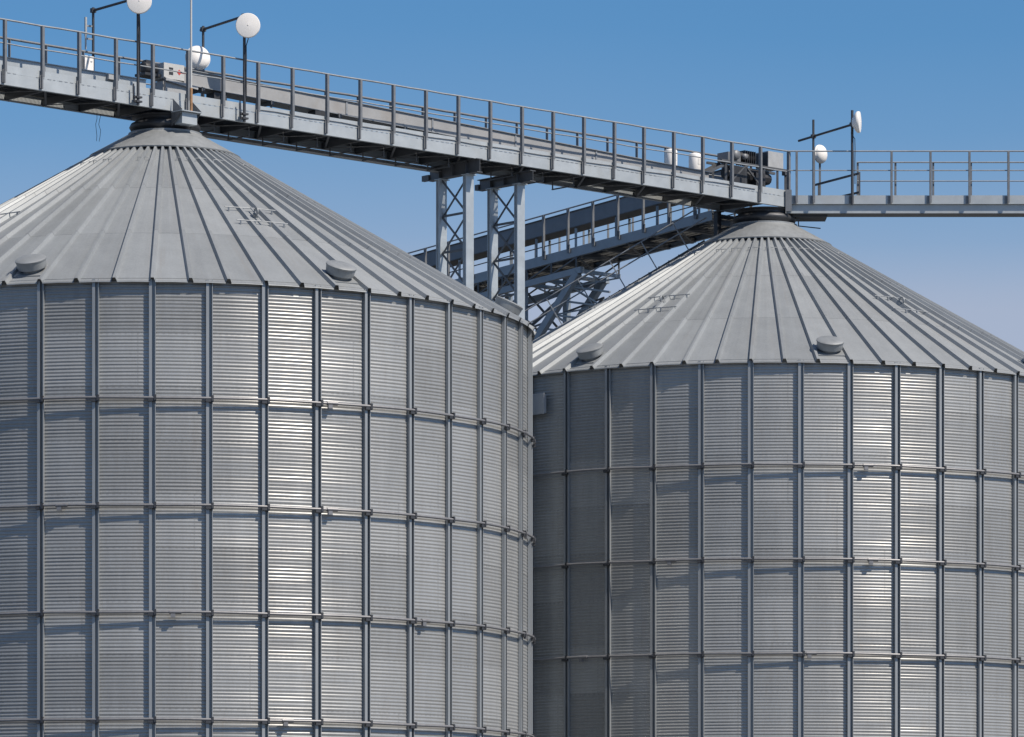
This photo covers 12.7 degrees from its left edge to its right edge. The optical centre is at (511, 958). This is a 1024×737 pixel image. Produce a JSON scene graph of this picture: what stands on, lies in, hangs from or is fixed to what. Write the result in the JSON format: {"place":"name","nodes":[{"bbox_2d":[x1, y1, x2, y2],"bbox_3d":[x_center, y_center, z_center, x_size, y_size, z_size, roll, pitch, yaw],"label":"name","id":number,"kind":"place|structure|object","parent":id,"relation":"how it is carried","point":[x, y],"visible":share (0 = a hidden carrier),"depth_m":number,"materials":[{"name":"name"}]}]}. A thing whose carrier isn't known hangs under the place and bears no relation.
{"place":"outdoors","nodes":[
{"label":"outdoors","id":0,"kind":"place"},
{"bbox_2d":[0,0,1023,351],"label":"sky","id":1,"kind":"structure","parent":0,"point":[919,74],"materials":[{"name":"blue"}]},
{"label":"ground","id":2,"kind":"structure","parent":0,"visible":0},
{"bbox_2d":[0,112,536,736],"bbox_3d":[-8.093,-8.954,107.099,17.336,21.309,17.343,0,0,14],"label":"grain silo","id":3,"kind":"object","parent":2,"relation":"on","point":[266,452],"visible":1,"depth_m":99.40,"materials":[{"name":"metal"}]},
{"bbox_2d":[171,99,201,127],"bbox_3d":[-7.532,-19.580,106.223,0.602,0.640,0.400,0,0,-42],"label":"antenna bracket","id":4,"kind":"object","parent":3,"relation":"attached to","point":[181,116],"visible":1,"depth_m":106.12,"materials":[{"name":"metal"}]},
{"bbox_2d":[190,0,192,110],"bbox_3d":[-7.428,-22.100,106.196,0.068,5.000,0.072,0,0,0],"label":"whip antenna","id":5,"kind":"object","parent":4,"relation":"on","point":[191,98],"visible":1,"depth_m":106.17,"materials":[{"name":"grey paint"}]},
{"bbox_2d":[0,18,790,213],"bbox_3d":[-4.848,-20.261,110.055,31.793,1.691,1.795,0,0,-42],"label":"catwalk","id":6,"kind":"object","parent":3,"relation":"on","point":[63,92],"visible":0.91,"depth_m":111.12,"materials":[{"name":"metal"}]},
{"bbox_2d":[0,56,146,94],"bbox_3d":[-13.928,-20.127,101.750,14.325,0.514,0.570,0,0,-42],"label":"conveyor","id":7,"kind":"object","parent":6,"relation":"on","point":[65,70],"visible":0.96,"depth_m":104.98,"materials":[{"name":"metal"}]},
{"bbox_2d":[81,55,93,70],"bbox_3d":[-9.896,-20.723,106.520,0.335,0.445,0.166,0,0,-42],"label":"control box","id":8,"kind":"object","parent":6,"relation":"attached to","point":[87,63],"visible":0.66,"depth_m":106.46,"materials":[{"name":"white plastic"}]},
{"bbox_2d":[90,0,141,104],"bbox_3d":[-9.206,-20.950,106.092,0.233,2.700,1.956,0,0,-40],"label":"antenna mast","id":9,"kind":"object","parent":6,"relation":"attached to","point":[93,10],"visible":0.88,"depth_m":105.40,"materials":[{"name":"metal"}]},
{"bbox_2d":[84,17,91,48],"bbox_3d":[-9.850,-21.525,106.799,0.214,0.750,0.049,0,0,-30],"label":"panel antenna","id":10,"kind":"object","parent":9,"relation":"attached to","point":[85,26],"visible":1,"depth_m":106.75,"materials":[{"name":"grey paint"}]},
{"bbox_2d":[127,0,151,72],"bbox_3d":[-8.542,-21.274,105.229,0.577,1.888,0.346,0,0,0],"label":"dish antenna","id":11,"kind":"object","parent":9,"relation":"attached to","point":[139,7],"visible":1,"depth_m":105.08,"materials":[{"name":"white plastic"}]},
{"bbox_2d":[185,46,209,69],"bbox_3d":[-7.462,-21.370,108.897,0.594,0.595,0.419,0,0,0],"label":"dome antenna","id":12,"kind":"object","parent":6,"relation":"on","point":[200,61],"visible":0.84,"depth_m":108.76,"materials":[{"name":"white paint"}]},
{"bbox_2d":[200,13,248,121],"bbox_3d":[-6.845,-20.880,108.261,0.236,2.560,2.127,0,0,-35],"label":"antenna mast","id":13,"kind":"object","parent":6,"relation":"attached to","point":[203,29],"visible":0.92,"depth_m":107.49,"materials":[{"name":"metal"}]},
{"bbox_2d":[236,13,259,95],"bbox_3d":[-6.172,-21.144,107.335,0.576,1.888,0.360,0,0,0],"label":"dish antenna","id":14,"kind":"object","parent":13,"relation":"attached to","point":[248,25],"visible":1,"depth_m":107.18,"materials":[{"name":"white plastic"}]},
{"bbox_2d":[182,69,709,184],"bbox_3d":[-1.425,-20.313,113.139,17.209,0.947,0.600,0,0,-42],"label":"conveyor","id":15,"kind":"object","parent":6,"relation":"on","point":[304,102],"visible":0.69,"depth_m":111.37,"materials":[{"name":"metal"}]},
{"bbox_2d":[135,60,197,100],"bbox_3d":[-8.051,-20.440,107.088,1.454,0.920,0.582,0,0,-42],"label":"drive station","id":16,"kind":"object","parent":15,"relation":"attached to","point":[166,80],"visible":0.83,"depth_m":106.89,"materials":[{"name":"grey paint"}]},
{"bbox_2d":[705,150,786,189],"bbox_3d":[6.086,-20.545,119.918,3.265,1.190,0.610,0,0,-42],"label":"conveyor drive","id":17,"kind":"structure","parent":15,"relation":"attached to","point":[744,174],"depth_m":119.83,"materials":[{"name":"metal"}]},
{"bbox_2d":[260,109,754,188],"bbox_3d":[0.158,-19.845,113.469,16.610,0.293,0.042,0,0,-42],"label":"conduit","id":18,"kind":"object","parent":6,"relation":"attached to","point":[501,147],"visible":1,"depth_m":113.07,"materials":[{"name":"metal"}]},
{"bbox_2d":[665,149,676,164],"bbox_3d":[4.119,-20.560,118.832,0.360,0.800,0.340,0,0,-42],"label":"canister","id":19,"kind":"object","parent":6,"relation":"on","point":[668,158],"visible":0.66,"depth_m":118.68,"materials":[{"name":"white plastic"}]},
{"bbox_2d":[689,153,700,169],"bbox_3d":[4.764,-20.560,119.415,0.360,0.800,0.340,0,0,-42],"label":"canister","id":20,"kind":"object","parent":6,"relation":"on","point":[694,162],"visible":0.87,"depth_m":119.27,"materials":[{"name":"white plastic"}]},
{"bbox_2d":[422,158,482,290],"bbox_3d":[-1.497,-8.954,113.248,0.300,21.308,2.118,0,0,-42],"label":"portal frame","id":21,"kind":"object","parent":2,"relation":"on","point":[468,170],"visible":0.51,"depth_m":113.04,"materials":[{"name":"metal"}]},
{"bbox_2d":[475,170,535,319],"bbox_3d":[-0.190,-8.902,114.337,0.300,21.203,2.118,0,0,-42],"label":"portal frame","id":22,"kind":"object","parent":2,"relation":"on","point":[518,181],"visible":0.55,"depth_m":114.21,"materials":[{"name":"metal"}]},
{"bbox_2d":[474,257,620,339],"bbox_3d":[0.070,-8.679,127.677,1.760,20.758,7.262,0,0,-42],"label":"trestle","id":23,"kind":"object","parent":2,"relation":"on","point":[569,276],"visible":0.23,"depth_m":125.77,"materials":[{"name":"grey metal"}]},
{"bbox_2d":[408,169,735,291],"bbox_3d":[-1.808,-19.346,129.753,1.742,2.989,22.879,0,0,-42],"label":"conveyor gallery","id":24,"kind":"object","parent":23,"relation":"on","point":[592,254],"visible":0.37,"depth_m":124.83,"materials":[{"name":"metal"}]},
{"bbox_2d":[525,206,1023,736],"bbox_3d":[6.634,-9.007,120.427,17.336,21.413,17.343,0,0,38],"label":"grain silo","id":25,"kind":"object","parent":2,"relation":"on","point":[777,472],"visible":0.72,"depth_m":112.73,"materials":[{"name":"metal"}]},
{"bbox_2d":[533,393,545,414],"bbox_3d":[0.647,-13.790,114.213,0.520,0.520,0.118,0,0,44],"label":"junction box","id":26,"kind":"object","parent":25,"relation":"attached to","point":[539,403],"visible":0.64,"depth_m":114.09,"materials":[{"name":"grey paint"}]},
{"bbox_2d":[711,210,723,235],"bbox_3d":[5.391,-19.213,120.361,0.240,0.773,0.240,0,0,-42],"label":"support post","id":27,"kind":"object","parent":25,"relation":"attached to","point":[717,222],"visible":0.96,"depth_m":120.31,"materials":[{"name":"grey metal"}]},
{"bbox_2d":[784,150,1023,228],"bbox_3d":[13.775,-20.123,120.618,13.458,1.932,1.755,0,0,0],"label":"catwalk","id":28,"kind":"object","parent":25,"relation":"on","point":[819,207],"visible":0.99,"depth_m":119.89,"materials":[{"name":"metal"}]},
{"bbox_2d":[814,145,826,163],"bbox_3d":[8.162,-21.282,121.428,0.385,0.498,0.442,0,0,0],"label":"dome antenna","id":29,"kind":"object","parent":28,"relation":"attached to","point":[820,157],"visible":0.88,"depth_m":121.28,"materials":[{"name":"white paint"}]},
{"bbox_2d":[798,110,853,204],"bbox_3d":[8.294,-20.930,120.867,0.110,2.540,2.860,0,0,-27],"label":"antenna mast","id":30,"kind":"object","parent":28,"relation":"attached to","point":[813,136],"visible":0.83,"depth_m":119.73,"materials":[{"name":"metal"}]},
{"bbox_2d":[851,111,861,171],"bbox_3d":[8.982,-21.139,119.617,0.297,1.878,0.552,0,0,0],"label":"dish antenna","id":31,"kind":"object","parent":30,"relation":"attached to","point":[856,122],"visible":1,"depth_m":119.46,"materials":[{"name":"white plastic"}]}
]}

